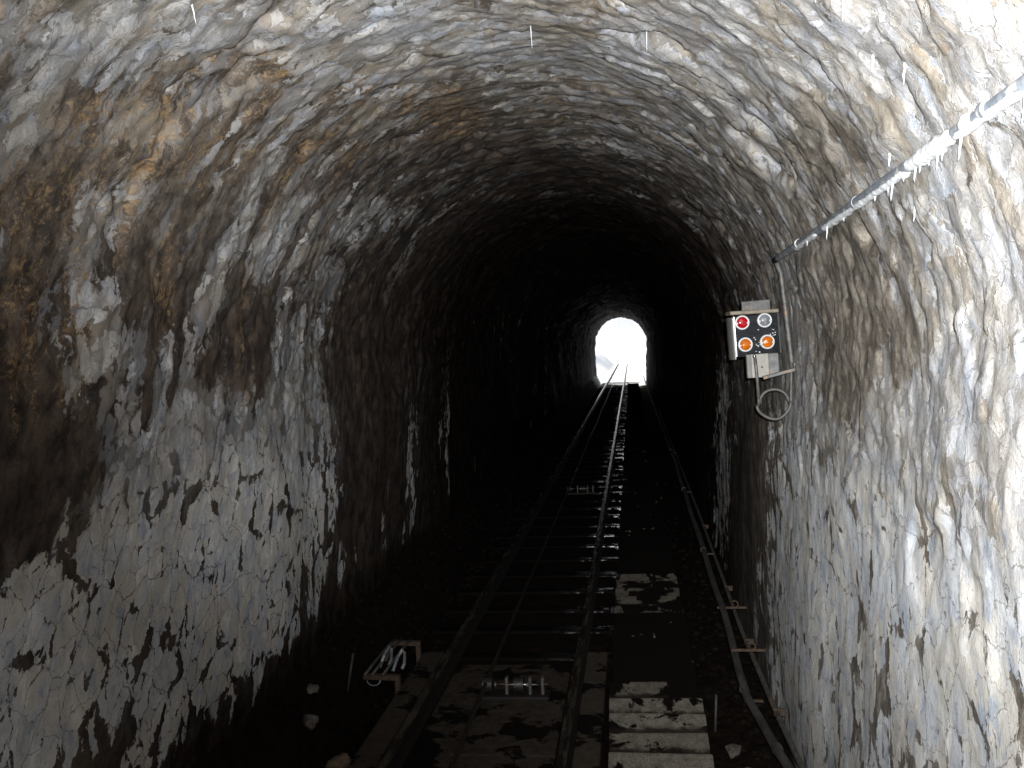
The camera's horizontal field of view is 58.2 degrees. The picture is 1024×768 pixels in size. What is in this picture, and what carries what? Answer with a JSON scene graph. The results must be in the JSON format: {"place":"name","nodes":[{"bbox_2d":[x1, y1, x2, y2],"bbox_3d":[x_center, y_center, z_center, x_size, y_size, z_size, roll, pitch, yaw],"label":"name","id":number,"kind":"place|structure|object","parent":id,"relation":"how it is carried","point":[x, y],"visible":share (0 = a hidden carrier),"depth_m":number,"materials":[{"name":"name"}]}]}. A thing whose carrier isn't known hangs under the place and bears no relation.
{"place":"outdoors","nodes":[
{"label":"outdoors","id":0,"kind":"place"},
{"bbox_2d":[191,376,794,767],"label":"tunnel floor","id":1,"kind":"structure","parent":0,"point":[330,738],"depth_m":8.60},
{"bbox_2d":[303,714,318,729],"bbox_3d":[-1.279,2.121,5.785,0.142,0.105,0.108,-1,3,40],"label":"rock","id":2,"kind":"object","parent":1,"relation":"on","point":[310,721],"visible":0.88,"depth_m":5.74,"materials":[{"name":"grey stone"}]},
{"bbox_2d":[307,683,319,693],"bbox_3d":[-1.323,2.010,6.059,0.107,0.057,0.113,-3,2,-4],"label":"rock","id":3,"kind":"object","parent":1,"relation":"on","point":[312,688],"visible":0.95,"depth_m":6.04,"materials":[{"name":"grey stone"}]},
{"bbox_2d":[325,753,350,767],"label":"rock","id":4,"kind":"object","parent":1,"relation":"on","point":[342,760],"visible":0.81,"depth_m":5.61,"materials":[{"name":"stone"}]},
{"bbox_2d":[347,653,353,691],"bbox_3d":[-1.145,2.055,6.512,0.019,0.266,0.161,7,27,26],"label":"iron rod","id":5,"kind":"object","parent":1,"relation":"on","point":[350,671],"visible":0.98,"depth_m":6.50,"materials":[{"name":"grey metal"}]},
{"bbox_2d":[188,433,779,767],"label":"gravel","id":6,"kind":"structure","parent":1,"relation":"on","point":[281,707],"depth_m":7.54,"materials":[{"name":"black gravel"}]},
{"bbox_2d":[347,364,628,767],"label":"railway track","id":7,"kind":"structure","parent":1,"relation":"on","point":[513,734],"depth_m":6.79,"materials":[{"name":"metal"}]},
{"bbox_2d":[363,635,421,694],"bbox_3d":[-0.887,2.187,7.035,0.287,0.436,0.821,-2,2,7],"label":"trackside device","id":8,"kind":"object","parent":7,"relation":"attached to","point":[386,652],"visible":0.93,"depth_m":6.82,"materials":[{"name":"metal"}]},
{"bbox_2d":[482,675,550,699],"bbox_3d":[0.024,2.186,6.656,0.500,0.147,0.160,-2,2,7],"label":"rope roller","id":9,"kind":"object","parent":7,"relation":"on","point":[519,691],"visible":0.88,"depth_m":6.62,"materials":[{"name":"metal"}]},
{"bbox_2d":[449,363,621,767],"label":"haul rope","id":10,"kind":"object","parent":9,"relation":"attached to","point":[468,726],"visible":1,"depth_m":7.59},
{"bbox_2d":[567,485,595,494],"bbox_3d":[1.172,1.783,15.573,0.500,0.147,0.160,-2,2,7],"label":"rope roller","id":11,"kind":"object","parent":7,"relation":"on","point":[582,488],"visible":0.91,"depth_m":15.53,"materials":[{"name":"metal"}]},
{"bbox_2d":[608,383,713,767],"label":"staircase","id":12,"kind":"structure","parent":1,"relation":"on","point":[657,717],"depth_m":7.54,"materials":[{"name":"concrete"}]},
{"bbox_2d":[714,694,717,731],"bbox_3d":[1.350,2.208,6.098,0.038,0.292,0.048,-2,2,7],"label":"iron rod","id":13,"kind":"object","parent":1,"relation":"on","point":[715,716],"visible":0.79,"depth_m":6.09,"materials":[{"name":"grey metal"}]},
{"bbox_2d":[725,744,741,758],"bbox_3d":[1.390,2.291,5.730,0.105,0.083,0.126,-6,24,-2],"label":"rock","id":14,"kind":"object","parent":1,"relation":"on","point":[733,750],"visible":1,"depth_m":5.71,"materials":[{"name":"grey stone"}]},
{"bbox_2d":[0,0,1023,767],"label":"tunnel","id":15,"kind":"structure","parent":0,"point":[308,308],"depth_m":4.51,"materials":[{"name":"grey stone"}]},
{"bbox_2d":[191,4,196,24],"bbox_3d":[-1.208,-1.406,3.493,0.010,0.081,0.010,-20,28,-30],"label":"icicle","id":16,"kind":"object","parent":15,"relation":"hanging from","point":[192,7],"visible":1,"depth_m":3.49,"materials":[{"name":"white ice"}]},
{"bbox_2d":[643,375,793,767],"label":"drain pipe","id":17,"kind":"object","parent":15,"relation":"attached to","point":[775,745],"visible":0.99,"depth_m":6.72,"materials":[{"name":"metal"}]},
{"bbox_2d":[658,408,805,767],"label":"thin conduit","id":18,"kind":"object","parent":15,"relation":"attached to","point":[779,713],"visible":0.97,"depth_m":6.75,"materials":[{"name":"metal"}]},
{"bbox_2d":[717,600,746,608],"bbox_3d":[1.797,1.800,7.517,0.240,0.073,0.029,-2,2,7],"label":"bracket","id":19,"kind":"object","parent":15,"relation":"attached to","point":[736,607],"depth_m":7.50,"materials":[{"name":"metal"}]},
{"bbox_2d":[731,642,765,651],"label":"pipe bracket","id":20,"kind":"structure","parent":15,"relation":"attached to","point":[754,649],"depth_m":6.47,"materials":[{"name":"metal"}]},
{"bbox_2d":[725,299,781,359],"bbox_3d":[1.598,-0.363,6.103,0.338,0.380,0.205,-5,2,3],"label":"signal lamp","id":21,"kind":"object","parent":15,"relation":"attached to","point":[758,332],"visible":0.96,"depth_m":6.04,"materials":[{"name":"black metal"}]},
{"bbox_2d":[745,352,792,420],"bbox_3d":[1.653,0.019,5.872,0.293,0.433,0.104,-4,2,7],"label":"junction box","id":22,"kind":"object","parent":15,"relation":"attached to","point":[760,365],"visible":0.98,"depth_m":5.85,"materials":[{"name":"beige plastic"}]},
{"bbox_2d":[762,362,794,379],"bbox_3d":[1.693,-0.083,5.809,0.222,0.101,0.060,-2,2,7],"label":"bracket bar","id":23,"kind":"object","parent":15,"relation":"attached to","point":[779,373],"visible":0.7,"depth_m":5.78,"materials":[{"name":"metal"}]},
{"bbox_2d":[842,0,844,21],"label":"icicle","id":24,"kind":"object","parent":15,"relation":"hanging from","point":[843,3],"visible":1,"depth_m":2.77,"materials":[{"name":"white ice"}]},
{"bbox_2d":[871,54,873,71],"bbox_3d":[1.125,-1.002,2.870,0.009,0.057,0.010,13,30,35],"label":"icicle","id":25,"kind":"object","parent":15,"relation":"hanging from","point":[872,56],"visible":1,"depth_m":2.87,"materials":[{"name":"white ice"}]},
{"bbox_2d":[772,74,1023,368],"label":"wall conduit","id":26,"kind":"object","parent":15,"relation":"attached to","point":[988,109],"depth_m":2.96,"materials":[{"name":"metal"}]},
{"bbox_2d":[890,182,893,200],"bbox_3d":[1.319,-0.671,3.195,0.010,0.071,0.010,7,27,25],"label":"icicle","id":27,"kind":"object","parent":26,"relation":"hanging from","point":[892,185],"visible":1,"depth_m":3.19,"materials":[{"name":"white ice"}]},
{"bbox_2d":[936,155,938,169],"bbox_3d":[1.268,-0.667,2.744,0.010,0.057,0.009,0,25,12],"label":"icicle","id":28,"kind":"object","parent":26,"relation":"hanging from","point":[937,157],"visible":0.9,"depth_m":2.74,"materials":[{"name":"white ice"}]},
{"bbox_2d":[941,146,944,160],"bbox_3d":[1.247,-0.669,2.665,0.010,0.046,0.010,-8,24,-5],"label":"icicle","id":29,"kind":"object","parent":26,"relation":"hanging from","point":[942,150],"visible":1,"depth_m":2.66,"materials":[{"name":"white ice"}]},
{"bbox_2d":[958,137,962,159],"bbox_3d":[1.241,-0.655,2.549,0.009,0.071,0.008,-11,25,-11],"label":"icicle","id":30,"kind":"object","parent":26,"relation":"hanging from","point":[960,143],"visible":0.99,"depth_m":2.54,"materials":[{"name":"white ice"}]},
{"bbox_2d":[1021,91,1023,121],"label":"icicle","id":31,"kind":"object","parent":26,"relation":"hanging from","point":[1023,108],"visible":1,"depth_m":2.13,"materials":[{"name":"white ice"}]},
{"bbox_2d":[903,63,905,84],"bbox_3d":[1.166,-0.923,2.735,0.009,0.064,0.009,2,25,16],"label":"icicle","id":32,"kind":"object","parent":15,"relation":"hanging from","point":[904,71],"visible":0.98,"depth_m":2.73,"materials":[{"name":"white ice"}]},
{"bbox_2d":[595,317,646,382],"bbox_3d":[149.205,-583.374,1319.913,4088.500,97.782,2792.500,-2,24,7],"label":"snow ground","id":33,"kind":"structure","parent":0,"point":[619,340],"depth_m":173.28,"materials":[{"name":"white snow"}]}
]}

